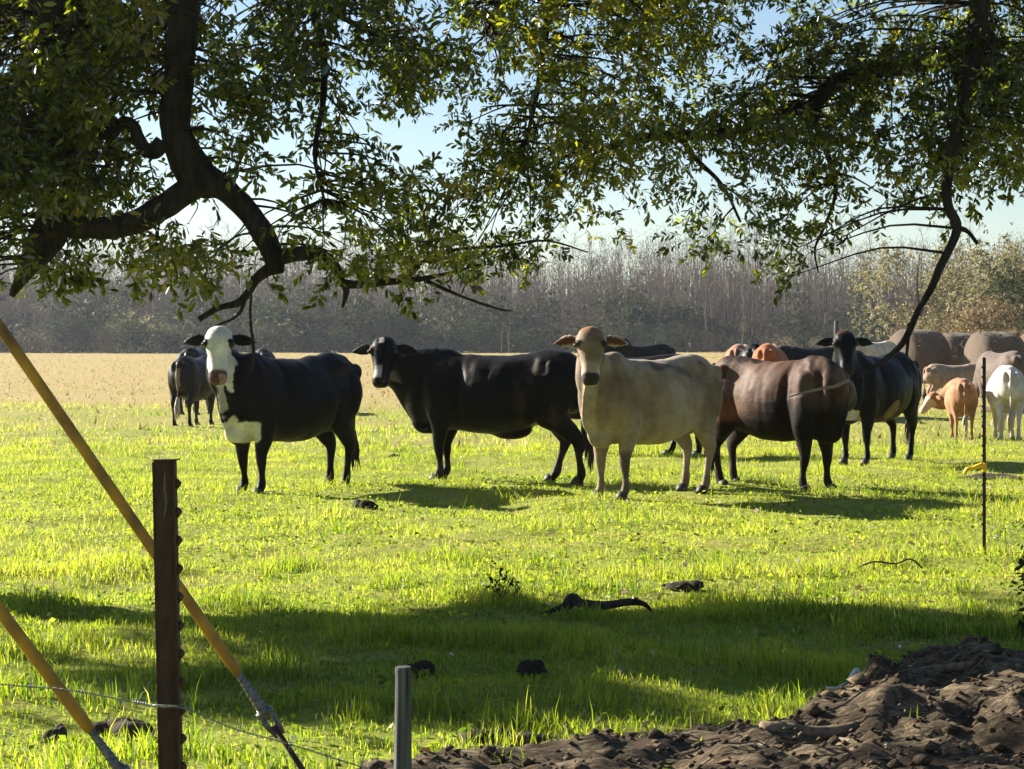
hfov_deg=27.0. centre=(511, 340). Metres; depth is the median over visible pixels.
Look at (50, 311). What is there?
bare tree
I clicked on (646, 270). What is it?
bare tree
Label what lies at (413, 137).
sky
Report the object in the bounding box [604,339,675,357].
black cow
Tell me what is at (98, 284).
bare tree
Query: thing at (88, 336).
evergreen shrub
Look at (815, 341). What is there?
olive shrub
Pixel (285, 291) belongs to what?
evergreen shrub
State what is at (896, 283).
bare tree
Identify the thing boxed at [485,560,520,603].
seedling
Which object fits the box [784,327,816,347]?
evergreen shrub
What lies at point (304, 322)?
evergreen shrub
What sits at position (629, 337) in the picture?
evergreen shrub
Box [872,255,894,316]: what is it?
bare tree
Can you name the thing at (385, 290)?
bare tree
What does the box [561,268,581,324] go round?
bare tree
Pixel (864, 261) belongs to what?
bare tree
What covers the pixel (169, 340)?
evergreen shrub
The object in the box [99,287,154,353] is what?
evergreen shrub
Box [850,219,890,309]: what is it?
bare tree
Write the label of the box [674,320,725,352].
brown shrub
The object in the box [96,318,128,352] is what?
evergreen shrub
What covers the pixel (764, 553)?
fallen leaves
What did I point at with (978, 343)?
hay bale
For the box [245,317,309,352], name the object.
olive shrub
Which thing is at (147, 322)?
olive shrub
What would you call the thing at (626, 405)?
tan cow
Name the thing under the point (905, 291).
bare tree
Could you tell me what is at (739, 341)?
evergreen shrub
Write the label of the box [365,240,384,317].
bare tree
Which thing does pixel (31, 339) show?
brown shrub
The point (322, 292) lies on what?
bare tree
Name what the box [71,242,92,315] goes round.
bare tree
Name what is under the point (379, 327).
evergreen shrub
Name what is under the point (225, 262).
bare tree
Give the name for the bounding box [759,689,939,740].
tree root
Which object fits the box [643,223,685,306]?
bare tree
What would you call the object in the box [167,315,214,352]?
evergreen shrub
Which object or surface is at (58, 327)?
evergreen shrub
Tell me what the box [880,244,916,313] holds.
bare tree
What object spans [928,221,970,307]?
bare tree
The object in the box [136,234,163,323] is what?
bare tree
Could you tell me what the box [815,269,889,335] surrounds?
evergreen shrub
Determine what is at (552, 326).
brown shrub
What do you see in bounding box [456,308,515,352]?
evergreen shrub
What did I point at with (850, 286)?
bare tree
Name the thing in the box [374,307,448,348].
evergreen shrub
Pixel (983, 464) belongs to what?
thin post
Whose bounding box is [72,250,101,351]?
bare tree
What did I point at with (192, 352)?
black cow
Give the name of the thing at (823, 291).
bare tree
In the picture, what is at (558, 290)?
bare tree
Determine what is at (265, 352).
grey cow
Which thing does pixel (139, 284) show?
bare tree
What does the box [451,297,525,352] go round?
brown shrub
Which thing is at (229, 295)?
bare tree
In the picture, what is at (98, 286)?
bare tree
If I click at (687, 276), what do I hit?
bare tree
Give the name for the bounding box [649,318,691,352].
evergreen shrub
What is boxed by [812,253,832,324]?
bare tree
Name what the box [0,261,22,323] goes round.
bare tree
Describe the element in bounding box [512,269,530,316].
bare tree
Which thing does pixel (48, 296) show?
bare tree
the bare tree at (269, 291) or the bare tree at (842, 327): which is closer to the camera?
the bare tree at (842, 327)
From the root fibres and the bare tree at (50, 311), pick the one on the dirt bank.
the root fibres
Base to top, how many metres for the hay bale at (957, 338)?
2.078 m
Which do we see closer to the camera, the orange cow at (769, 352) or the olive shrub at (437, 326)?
the orange cow at (769, 352)
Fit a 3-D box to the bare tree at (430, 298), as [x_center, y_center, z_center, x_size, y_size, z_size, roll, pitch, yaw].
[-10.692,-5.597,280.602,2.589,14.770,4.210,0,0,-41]
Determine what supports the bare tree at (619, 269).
on the ground at (88, 378)
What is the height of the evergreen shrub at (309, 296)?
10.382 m
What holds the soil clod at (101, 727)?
on the ground at (88, 378)
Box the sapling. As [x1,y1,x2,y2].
[1000,545,1023,638]
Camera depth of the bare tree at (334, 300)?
294.54 m
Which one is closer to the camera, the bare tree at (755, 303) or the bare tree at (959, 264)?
the bare tree at (959, 264)
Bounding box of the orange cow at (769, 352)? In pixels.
[752,343,788,361]
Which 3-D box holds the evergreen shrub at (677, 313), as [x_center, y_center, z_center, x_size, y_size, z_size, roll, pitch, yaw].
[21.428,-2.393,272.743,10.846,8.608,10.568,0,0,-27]
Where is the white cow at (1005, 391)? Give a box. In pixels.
[986,365,1023,439]
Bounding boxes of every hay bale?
[881,326,955,382]
[935,329,982,364]
[961,328,1023,364]
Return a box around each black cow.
[177,347,208,414]
[183,326,362,493]
[352,336,593,486]
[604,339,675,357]
[739,343,760,357]
[777,345,833,360]
[815,330,921,466]
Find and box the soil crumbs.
[335,635,1023,768]
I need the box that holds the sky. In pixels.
[0,0,1023,344]
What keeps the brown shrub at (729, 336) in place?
on the ground at (88, 378)
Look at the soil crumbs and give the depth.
7.78 m
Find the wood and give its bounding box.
[0,216,1023,351]
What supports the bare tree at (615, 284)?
on the ground at (88, 378)
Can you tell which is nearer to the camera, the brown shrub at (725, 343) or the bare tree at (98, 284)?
the brown shrub at (725, 343)
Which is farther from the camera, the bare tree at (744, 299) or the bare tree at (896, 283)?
the bare tree at (896, 283)
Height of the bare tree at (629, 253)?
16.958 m
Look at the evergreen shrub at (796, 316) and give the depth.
268.59 m
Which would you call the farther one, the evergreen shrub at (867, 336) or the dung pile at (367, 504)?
the evergreen shrub at (867, 336)
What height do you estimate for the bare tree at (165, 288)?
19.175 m
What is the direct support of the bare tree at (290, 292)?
on the ground at (88, 378)
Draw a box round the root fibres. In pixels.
[660,634,1023,768]
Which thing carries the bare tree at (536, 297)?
on the ground at (88, 378)
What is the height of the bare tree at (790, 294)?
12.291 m
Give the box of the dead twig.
[856,558,922,569]
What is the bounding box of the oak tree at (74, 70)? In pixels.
[0,0,1023,396]
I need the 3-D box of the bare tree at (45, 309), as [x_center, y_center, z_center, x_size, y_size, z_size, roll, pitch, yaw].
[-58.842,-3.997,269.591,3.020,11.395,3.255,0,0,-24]
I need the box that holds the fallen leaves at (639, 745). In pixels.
[360,641,1023,768]
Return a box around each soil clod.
[42,723,66,742]
[93,717,154,739]
[457,726,552,745]
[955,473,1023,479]
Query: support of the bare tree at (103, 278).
on the ground at (88, 378)
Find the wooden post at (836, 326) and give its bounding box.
[834,321,838,336]
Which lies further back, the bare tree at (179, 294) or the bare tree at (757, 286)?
the bare tree at (179, 294)
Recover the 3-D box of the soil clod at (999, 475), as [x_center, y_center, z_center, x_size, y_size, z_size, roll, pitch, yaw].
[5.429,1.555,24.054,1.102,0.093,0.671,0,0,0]
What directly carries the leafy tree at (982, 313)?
on the ground at (88, 378)
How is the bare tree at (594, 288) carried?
on the ground at (88, 378)
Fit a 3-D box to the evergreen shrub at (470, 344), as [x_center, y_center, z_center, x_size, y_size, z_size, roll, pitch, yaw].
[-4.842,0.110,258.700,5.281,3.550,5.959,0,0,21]
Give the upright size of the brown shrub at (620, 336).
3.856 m
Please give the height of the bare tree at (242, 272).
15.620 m
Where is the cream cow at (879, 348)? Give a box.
[856,341,895,355]
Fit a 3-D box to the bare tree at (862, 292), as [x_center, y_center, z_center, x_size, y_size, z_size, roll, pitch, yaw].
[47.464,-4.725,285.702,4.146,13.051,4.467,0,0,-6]
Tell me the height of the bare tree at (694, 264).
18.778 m
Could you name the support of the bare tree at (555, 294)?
on the ground at (88, 378)
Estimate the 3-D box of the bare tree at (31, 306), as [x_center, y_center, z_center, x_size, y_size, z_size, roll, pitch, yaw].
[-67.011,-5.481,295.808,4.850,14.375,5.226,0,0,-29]
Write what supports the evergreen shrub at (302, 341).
on the ground at (88, 378)
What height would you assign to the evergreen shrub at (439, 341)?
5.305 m
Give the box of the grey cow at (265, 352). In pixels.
[255,348,275,358]
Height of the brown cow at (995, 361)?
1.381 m
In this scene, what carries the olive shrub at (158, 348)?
on the ground at (88, 378)
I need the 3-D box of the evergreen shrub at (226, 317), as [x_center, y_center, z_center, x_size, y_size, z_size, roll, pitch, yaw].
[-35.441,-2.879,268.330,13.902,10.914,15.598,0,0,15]
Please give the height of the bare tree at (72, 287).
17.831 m
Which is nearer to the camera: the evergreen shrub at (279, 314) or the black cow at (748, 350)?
the black cow at (748, 350)
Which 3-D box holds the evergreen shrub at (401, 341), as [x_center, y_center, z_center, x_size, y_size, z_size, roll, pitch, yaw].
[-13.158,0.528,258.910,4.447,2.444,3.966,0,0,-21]
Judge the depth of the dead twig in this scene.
14.17 m
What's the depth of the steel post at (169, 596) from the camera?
5.00 m
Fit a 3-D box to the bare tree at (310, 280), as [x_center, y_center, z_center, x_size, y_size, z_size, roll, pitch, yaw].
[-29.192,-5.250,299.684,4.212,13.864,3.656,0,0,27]
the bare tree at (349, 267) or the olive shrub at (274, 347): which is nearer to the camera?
the olive shrub at (274, 347)
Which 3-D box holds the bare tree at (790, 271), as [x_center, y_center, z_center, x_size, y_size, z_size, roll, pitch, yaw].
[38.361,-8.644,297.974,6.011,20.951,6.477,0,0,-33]
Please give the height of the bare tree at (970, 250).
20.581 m
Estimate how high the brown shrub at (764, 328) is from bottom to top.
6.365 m
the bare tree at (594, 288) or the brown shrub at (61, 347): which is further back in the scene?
the bare tree at (594, 288)
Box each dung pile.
[351,499,377,509]
[407,660,434,678]
[516,659,547,678]
[659,580,703,591]
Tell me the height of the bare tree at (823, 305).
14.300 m
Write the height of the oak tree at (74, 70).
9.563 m
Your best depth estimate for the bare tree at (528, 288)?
297.06 m
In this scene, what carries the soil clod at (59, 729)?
on the ground at (88, 378)
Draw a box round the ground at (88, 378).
[0,346,1023,768]
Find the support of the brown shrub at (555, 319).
on the ground at (88, 378)
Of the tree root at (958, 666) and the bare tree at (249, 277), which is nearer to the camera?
the tree root at (958, 666)
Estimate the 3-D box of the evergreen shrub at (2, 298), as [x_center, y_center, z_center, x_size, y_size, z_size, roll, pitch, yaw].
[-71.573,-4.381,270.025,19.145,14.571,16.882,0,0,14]
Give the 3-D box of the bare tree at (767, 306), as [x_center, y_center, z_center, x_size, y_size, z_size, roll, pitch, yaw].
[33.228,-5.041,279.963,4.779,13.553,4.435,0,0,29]
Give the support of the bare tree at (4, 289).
on the ground at (88, 378)
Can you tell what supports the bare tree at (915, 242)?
on the ground at (88, 378)
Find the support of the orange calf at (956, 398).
on the ground at (88, 378)
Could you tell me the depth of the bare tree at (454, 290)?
298.22 m
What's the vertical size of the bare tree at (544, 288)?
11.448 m
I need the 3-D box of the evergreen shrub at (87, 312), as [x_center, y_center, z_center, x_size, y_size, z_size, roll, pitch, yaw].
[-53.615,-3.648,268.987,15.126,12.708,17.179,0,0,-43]
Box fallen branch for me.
[542,593,653,614]
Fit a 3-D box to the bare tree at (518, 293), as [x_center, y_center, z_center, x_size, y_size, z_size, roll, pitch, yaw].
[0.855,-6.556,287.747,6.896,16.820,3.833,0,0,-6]
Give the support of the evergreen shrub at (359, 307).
on the ground at (88, 378)
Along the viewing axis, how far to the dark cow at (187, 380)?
37.36 m
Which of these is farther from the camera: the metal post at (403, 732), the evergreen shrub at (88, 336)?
the evergreen shrub at (88, 336)
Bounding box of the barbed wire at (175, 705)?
[0,683,367,768]
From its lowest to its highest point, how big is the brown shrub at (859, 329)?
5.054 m
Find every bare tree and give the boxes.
[0,241,15,319]
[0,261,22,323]
[0,262,18,349]
[0,266,14,328]
[8,219,52,334]
[17,234,41,326]
[21,280,38,327]
[24,263,52,323]
[37,282,53,347]
[39,245,70,318]
[62,238,83,347]
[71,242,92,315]
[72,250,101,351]
[74,241,124,350]
[75,241,124,316]
[85,248,105,340]
[85,257,110,342]
[101,250,123,319]
[107,238,135,313]
[118,203,149,314]
[120,235,150,319]
[123,236,149,350]
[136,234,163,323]
[138,271,171,322]
[146,252,165,316]
[147,220,179,316]
[149,240,177,349]
[166,270,187,315]
[178,266,204,314]
[198,209,237,326]
[207,224,244,305]
[216,224,258,346]
[218,242,243,324]
[230,238,253,314]
[247,244,264,305]
[260,276,285,308]
[266,224,296,307]
[280,263,312,324]
[286,268,302,310]
[288,231,309,309]
[297,265,316,313]
[306,270,323,336]
[307,270,333,316]
[314,245,354,319]
[333,264,354,329]
[336,233,360,330]
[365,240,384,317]
[370,276,383,311]
[375,238,392,307]
[378,264,402,328]
[395,245,422,311]
[420,266,436,321]
[420,269,444,345]
[432,247,471,343]
[456,263,484,350]
[464,238,489,306]
[471,237,498,346]
[479,255,502,349]
[491,234,516,303]
[496,238,541,351]
[507,261,529,349]
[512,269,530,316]
[518,248,535,321]
[526,239,550,334]
[526,253,550,329]
[535,269,550,331]
[541,261,564,327]
[551,234,578,329]
[552,268,568,350]
[556,228,588,351]
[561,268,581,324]
[572,233,608,322]
[573,240,602,323]
[583,254,602,321]
[584,235,613,316]
[586,241,600,313]
[591,237,616,328]
[594,234,626,329]
[601,251,629,320]
[605,236,632,326]
[611,228,642,305]
[631,244,657,344]
[632,237,659,315]
[641,244,665,340]
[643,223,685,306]
[648,241,680,316]
[648,255,665,311]
[656,254,677,315]
[667,247,695,325]
[673,238,694,344]
[674,220,708,320]
[680,251,706,345]
[693,226,721,344]
[694,226,718,351]
[696,195,726,317]
[700,245,728,347]
[709,212,741,340]
[717,239,745,325]
[726,204,766,337]
[731,208,774,340]
[731,239,752,330]
[737,250,772,341]
[738,201,775,332]
[754,255,775,342]
[756,227,798,316]
[767,227,788,326]
[768,236,790,317]
[777,260,798,331]
[781,209,802,331]
[783,248,807,335]
[796,244,841,346]
[804,247,821,337]
[804,257,827,339]
[809,237,844,330]
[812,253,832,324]
[817,209,857,317]
[822,216,862,329]
[828,252,857,330]
[836,257,862,327]
[847,221,886,303]
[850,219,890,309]
[853,266,874,314]
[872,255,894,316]
[877,261,896,317]
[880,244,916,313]
[884,264,905,312]
[888,234,908,313]
[888,264,915,315]
[895,223,930,314]
[899,240,924,318]
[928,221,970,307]
[946,241,965,307]
[951,208,982,307]
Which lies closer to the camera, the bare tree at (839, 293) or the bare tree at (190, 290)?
the bare tree at (190, 290)
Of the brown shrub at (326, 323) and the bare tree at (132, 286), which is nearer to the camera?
the brown shrub at (326, 323)
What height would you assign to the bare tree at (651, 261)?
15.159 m
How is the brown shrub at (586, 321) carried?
on the ground at (88, 378)
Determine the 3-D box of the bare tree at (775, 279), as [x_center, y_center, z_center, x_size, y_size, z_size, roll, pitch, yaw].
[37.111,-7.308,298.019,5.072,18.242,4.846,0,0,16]
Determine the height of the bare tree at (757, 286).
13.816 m
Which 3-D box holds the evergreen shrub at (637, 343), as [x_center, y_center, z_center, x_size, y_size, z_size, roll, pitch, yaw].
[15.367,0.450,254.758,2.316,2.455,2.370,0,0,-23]
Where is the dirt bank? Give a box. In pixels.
[341,636,1023,768]
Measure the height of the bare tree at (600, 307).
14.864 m
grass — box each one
[0,351,1023,451]
[0,396,1023,458]
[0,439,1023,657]
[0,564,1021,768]
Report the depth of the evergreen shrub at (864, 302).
270.24 m
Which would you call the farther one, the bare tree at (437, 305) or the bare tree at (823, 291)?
the bare tree at (823, 291)
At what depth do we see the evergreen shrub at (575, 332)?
255.25 m
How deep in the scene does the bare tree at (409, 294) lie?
288.59 m
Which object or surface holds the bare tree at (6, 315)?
on the ground at (88, 378)
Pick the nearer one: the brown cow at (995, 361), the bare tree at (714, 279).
the brown cow at (995, 361)
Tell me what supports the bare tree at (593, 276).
on the ground at (88, 378)
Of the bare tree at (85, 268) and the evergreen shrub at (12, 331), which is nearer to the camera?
the evergreen shrub at (12, 331)
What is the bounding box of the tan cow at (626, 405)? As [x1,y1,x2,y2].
[554,326,722,500]
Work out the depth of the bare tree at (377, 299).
283.42 m
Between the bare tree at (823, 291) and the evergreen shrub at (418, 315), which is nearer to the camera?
the evergreen shrub at (418, 315)
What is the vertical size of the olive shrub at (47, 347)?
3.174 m
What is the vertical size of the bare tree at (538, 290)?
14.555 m
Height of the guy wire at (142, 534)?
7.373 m
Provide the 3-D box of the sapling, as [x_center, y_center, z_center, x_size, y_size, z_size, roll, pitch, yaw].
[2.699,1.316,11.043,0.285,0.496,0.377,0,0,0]
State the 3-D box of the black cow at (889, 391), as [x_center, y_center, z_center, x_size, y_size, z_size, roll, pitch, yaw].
[4.444,0.714,26.280,0.741,1.669,2.111,0,0,38]
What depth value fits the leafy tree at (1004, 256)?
112.67 m
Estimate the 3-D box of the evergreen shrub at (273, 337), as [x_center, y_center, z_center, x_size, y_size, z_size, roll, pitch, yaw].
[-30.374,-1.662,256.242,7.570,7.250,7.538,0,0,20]
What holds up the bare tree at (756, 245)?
on the ground at (88, 378)
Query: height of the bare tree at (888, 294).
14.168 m
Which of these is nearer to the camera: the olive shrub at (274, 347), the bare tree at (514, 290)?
the olive shrub at (274, 347)
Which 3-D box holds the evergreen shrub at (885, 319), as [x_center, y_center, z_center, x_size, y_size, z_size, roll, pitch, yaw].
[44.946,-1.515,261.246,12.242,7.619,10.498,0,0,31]
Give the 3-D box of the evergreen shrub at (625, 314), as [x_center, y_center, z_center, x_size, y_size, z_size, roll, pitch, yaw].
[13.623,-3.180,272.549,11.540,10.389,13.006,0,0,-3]
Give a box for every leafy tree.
[843,235,997,340]
[927,293,1023,333]
[937,222,1023,332]
[976,260,1023,334]
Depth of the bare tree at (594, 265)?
279.65 m
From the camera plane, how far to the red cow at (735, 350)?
46.18 m
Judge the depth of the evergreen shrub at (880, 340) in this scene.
257.37 m
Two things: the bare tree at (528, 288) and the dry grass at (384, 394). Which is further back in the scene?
the bare tree at (528, 288)
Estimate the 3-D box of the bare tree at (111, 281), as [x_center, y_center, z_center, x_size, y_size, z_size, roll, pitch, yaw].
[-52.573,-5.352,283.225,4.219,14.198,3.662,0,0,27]
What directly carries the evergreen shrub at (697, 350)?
on the ground at (88, 378)
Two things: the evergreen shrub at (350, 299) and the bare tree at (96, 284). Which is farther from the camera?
the bare tree at (96, 284)
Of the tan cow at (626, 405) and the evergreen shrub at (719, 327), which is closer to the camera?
the tan cow at (626, 405)
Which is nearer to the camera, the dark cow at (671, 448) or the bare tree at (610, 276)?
the dark cow at (671, 448)
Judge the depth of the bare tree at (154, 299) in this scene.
276.31 m
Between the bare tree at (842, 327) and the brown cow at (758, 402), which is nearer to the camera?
the brown cow at (758, 402)
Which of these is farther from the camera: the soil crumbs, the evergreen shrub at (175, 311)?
the evergreen shrub at (175, 311)
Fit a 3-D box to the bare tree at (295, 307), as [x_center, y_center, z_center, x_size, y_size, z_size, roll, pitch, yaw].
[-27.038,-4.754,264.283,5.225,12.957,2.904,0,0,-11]
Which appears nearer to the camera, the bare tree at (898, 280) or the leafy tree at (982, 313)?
the leafy tree at (982, 313)
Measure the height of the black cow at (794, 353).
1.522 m
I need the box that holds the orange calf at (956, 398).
[919,378,977,439]
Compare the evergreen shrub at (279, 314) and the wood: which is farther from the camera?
the wood
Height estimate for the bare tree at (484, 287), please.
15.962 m
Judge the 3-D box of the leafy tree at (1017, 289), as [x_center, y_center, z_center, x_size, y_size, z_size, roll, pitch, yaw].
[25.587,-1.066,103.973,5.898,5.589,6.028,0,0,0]
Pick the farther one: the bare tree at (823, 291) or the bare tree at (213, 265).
the bare tree at (213, 265)
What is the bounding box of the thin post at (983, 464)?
[963,357,986,554]
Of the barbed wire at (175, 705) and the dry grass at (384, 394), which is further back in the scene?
the dry grass at (384, 394)
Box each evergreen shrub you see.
[0,295,7,351]
[0,307,34,346]
[0,314,44,350]
[13,307,85,352]
[28,262,150,352]
[31,308,85,351]
[64,316,109,352]
[89,308,134,351]
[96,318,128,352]
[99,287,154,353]
[139,307,186,352]
[155,288,204,347]
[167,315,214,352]
[182,276,235,346]
[191,274,272,351]
[217,284,323,351]
[229,265,323,350]
[235,296,294,352]
[266,277,352,348]
[274,308,343,351]
[291,323,330,352]
[306,294,361,351]
[319,289,407,352]
[319,321,361,352]
[361,305,394,341]
[366,299,433,346]
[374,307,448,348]
[395,338,420,347]
[402,296,428,347]
[411,313,459,349]
[421,273,512,351]
[432,303,482,352]
[453,334,496,352]
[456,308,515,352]
[469,276,575,352]
[503,324,553,352]
[557,319,602,352]
[575,275,667,342]
[600,312,652,345]
[608,290,696,345]
[633,334,649,345]
[640,288,717,350]
[648,322,708,352]
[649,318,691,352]
[654,319,688,348]
[683,306,757,351]
[728,332,748,347]
[754,276,824,347]
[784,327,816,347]
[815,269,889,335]
[839,297,909,338]
[845,313,880,341]
[854,301,900,338]
[868,318,891,341]
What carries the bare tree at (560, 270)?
on the ground at (88, 378)
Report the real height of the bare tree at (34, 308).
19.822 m
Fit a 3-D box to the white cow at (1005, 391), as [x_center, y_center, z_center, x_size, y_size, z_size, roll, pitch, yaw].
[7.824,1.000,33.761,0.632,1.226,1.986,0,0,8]
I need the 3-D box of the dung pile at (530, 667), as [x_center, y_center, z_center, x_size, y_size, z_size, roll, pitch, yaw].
[0.087,1.526,9.672,0.146,0.155,0.104,0,0,-8]
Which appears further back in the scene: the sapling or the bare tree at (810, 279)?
the bare tree at (810, 279)
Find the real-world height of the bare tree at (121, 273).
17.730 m
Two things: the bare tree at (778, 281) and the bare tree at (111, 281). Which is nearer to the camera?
the bare tree at (778, 281)
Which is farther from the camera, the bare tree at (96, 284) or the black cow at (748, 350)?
the bare tree at (96, 284)
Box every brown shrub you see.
[4,318,54,352]
[43,338,77,352]
[88,313,128,353]
[163,305,223,346]
[229,320,255,351]
[287,289,346,351]
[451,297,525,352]
[488,317,520,352]
[506,312,573,352]
[526,309,588,351]
[547,301,609,349]
[604,323,627,337]
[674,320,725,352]
[706,331,746,351]
[717,324,757,350]
[724,306,803,347]
[754,324,802,344]
[816,328,833,338]
[844,317,880,335]
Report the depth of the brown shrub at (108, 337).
253.56 m
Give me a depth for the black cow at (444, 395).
22.48 m
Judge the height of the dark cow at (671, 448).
1.408 m
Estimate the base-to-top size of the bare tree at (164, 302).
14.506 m
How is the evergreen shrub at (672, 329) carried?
on the ground at (88, 378)
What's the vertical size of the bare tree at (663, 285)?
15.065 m
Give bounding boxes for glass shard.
[826,667,860,688]
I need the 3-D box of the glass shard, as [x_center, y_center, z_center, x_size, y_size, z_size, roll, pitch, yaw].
[1.431,1.461,9.205,0.150,0.097,0.021,0,0,0]
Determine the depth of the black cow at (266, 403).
21.25 m
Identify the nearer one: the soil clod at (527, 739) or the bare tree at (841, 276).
the soil clod at (527, 739)
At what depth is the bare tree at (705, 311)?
264.03 m
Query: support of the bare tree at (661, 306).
on the ground at (88, 378)
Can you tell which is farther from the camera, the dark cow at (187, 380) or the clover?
the dark cow at (187, 380)
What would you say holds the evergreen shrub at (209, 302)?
on the ground at (88, 378)
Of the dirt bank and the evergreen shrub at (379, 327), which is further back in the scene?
the evergreen shrub at (379, 327)
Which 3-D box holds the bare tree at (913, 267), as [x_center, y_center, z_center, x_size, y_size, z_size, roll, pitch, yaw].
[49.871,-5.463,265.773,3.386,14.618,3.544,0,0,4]
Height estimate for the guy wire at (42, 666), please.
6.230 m
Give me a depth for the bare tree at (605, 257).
285.58 m
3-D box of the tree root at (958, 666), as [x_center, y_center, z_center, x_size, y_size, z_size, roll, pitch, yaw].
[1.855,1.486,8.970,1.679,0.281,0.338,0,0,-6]
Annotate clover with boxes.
[0,470,1023,768]
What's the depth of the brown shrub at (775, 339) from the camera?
253.65 m
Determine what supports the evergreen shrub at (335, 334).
on the ground at (88, 378)
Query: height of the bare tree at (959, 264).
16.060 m
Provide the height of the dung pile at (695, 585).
0.088 m
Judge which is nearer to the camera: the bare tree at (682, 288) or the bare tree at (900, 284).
the bare tree at (682, 288)
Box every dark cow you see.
[168,356,215,425]
[570,354,701,454]
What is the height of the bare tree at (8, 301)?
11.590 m
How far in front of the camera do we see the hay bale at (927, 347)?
75.17 m
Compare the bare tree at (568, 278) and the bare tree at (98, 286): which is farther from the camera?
the bare tree at (568, 278)
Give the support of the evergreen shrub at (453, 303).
on the ground at (88, 378)
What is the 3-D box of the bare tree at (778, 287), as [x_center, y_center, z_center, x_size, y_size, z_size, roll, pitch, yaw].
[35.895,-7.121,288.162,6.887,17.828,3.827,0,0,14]
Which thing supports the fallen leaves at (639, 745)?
on the dirt bank
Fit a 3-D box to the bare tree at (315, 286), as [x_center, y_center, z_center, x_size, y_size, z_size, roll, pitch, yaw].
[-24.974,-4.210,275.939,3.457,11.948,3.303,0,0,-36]
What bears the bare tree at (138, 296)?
on the ground at (88, 378)
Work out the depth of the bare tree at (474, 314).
265.83 m
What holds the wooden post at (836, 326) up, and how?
on the ground at (88, 378)
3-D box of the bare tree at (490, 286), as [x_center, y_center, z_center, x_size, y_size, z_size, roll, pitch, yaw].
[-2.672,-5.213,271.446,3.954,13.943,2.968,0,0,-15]
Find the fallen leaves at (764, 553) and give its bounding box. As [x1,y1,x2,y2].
[182,470,1023,728]
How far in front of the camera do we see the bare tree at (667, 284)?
282.57 m
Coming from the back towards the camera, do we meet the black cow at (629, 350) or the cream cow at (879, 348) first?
the cream cow at (879, 348)
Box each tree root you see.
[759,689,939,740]
[910,659,1023,672]
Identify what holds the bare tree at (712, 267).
on the ground at (88, 378)
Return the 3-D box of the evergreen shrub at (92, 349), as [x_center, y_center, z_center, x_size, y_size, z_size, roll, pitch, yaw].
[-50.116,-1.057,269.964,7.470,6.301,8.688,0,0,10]
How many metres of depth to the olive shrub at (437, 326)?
271.46 m
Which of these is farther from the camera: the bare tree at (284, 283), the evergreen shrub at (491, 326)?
the bare tree at (284, 283)
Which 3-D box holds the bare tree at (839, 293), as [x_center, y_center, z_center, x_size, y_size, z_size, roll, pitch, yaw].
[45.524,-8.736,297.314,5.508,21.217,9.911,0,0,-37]
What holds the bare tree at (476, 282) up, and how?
on the ground at (88, 378)
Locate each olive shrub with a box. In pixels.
[0,321,38,352]
[13,330,59,352]
[104,310,201,352]
[129,321,202,352]
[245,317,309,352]
[417,314,455,348]
[770,335,801,347]
[808,336,823,347]
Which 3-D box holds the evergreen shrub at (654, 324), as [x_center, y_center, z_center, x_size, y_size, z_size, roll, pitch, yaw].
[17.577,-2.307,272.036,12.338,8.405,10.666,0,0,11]
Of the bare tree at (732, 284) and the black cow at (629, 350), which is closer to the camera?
the black cow at (629, 350)
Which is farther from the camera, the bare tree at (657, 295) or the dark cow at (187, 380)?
the bare tree at (657, 295)
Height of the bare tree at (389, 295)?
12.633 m
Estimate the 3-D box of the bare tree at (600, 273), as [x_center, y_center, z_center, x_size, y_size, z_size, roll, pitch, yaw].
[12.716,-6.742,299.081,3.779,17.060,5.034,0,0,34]
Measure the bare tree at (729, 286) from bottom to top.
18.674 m
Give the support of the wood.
on the ground at (88, 378)
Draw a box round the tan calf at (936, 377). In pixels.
[922,364,975,401]
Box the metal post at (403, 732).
[394,665,411,768]
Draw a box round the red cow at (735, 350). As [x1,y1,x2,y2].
[725,344,747,356]
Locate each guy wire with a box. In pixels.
[0,318,305,768]
[0,601,130,768]
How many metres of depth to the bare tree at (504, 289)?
289.18 m
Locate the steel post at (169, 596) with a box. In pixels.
[152,458,186,768]
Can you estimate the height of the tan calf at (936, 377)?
1.028 m
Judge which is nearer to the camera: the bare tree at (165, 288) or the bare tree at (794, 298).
the bare tree at (794, 298)
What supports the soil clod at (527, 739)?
on the ground at (88, 378)
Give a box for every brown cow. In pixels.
[704,355,856,490]
[972,351,1023,413]
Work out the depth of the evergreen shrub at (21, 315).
271.53 m
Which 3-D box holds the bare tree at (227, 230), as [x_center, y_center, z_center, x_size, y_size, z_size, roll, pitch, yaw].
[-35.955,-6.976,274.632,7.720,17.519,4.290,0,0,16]
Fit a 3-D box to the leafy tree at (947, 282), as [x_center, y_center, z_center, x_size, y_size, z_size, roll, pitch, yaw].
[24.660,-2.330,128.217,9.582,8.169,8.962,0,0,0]
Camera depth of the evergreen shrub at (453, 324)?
262.87 m

